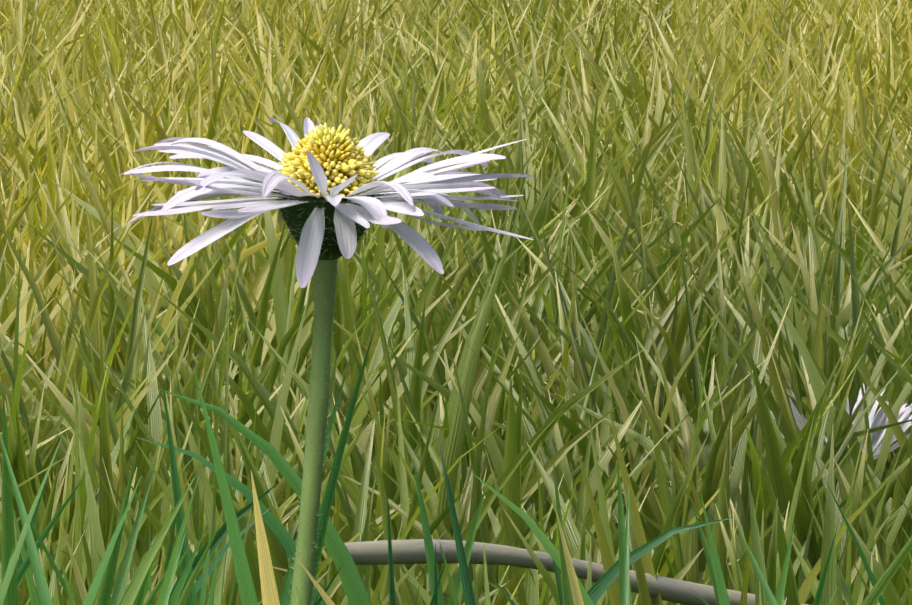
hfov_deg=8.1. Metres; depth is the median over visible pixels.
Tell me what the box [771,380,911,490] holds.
flower
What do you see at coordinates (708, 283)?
lawn grass
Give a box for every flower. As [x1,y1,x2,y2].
[121,117,533,604]
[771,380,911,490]
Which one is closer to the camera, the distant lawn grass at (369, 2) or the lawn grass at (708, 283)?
the lawn grass at (708, 283)
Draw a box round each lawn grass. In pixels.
[0,0,911,179]
[0,33,911,604]
[0,292,911,604]
[12,0,832,17]
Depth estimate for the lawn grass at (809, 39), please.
1.34 m
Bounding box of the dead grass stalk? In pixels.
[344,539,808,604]

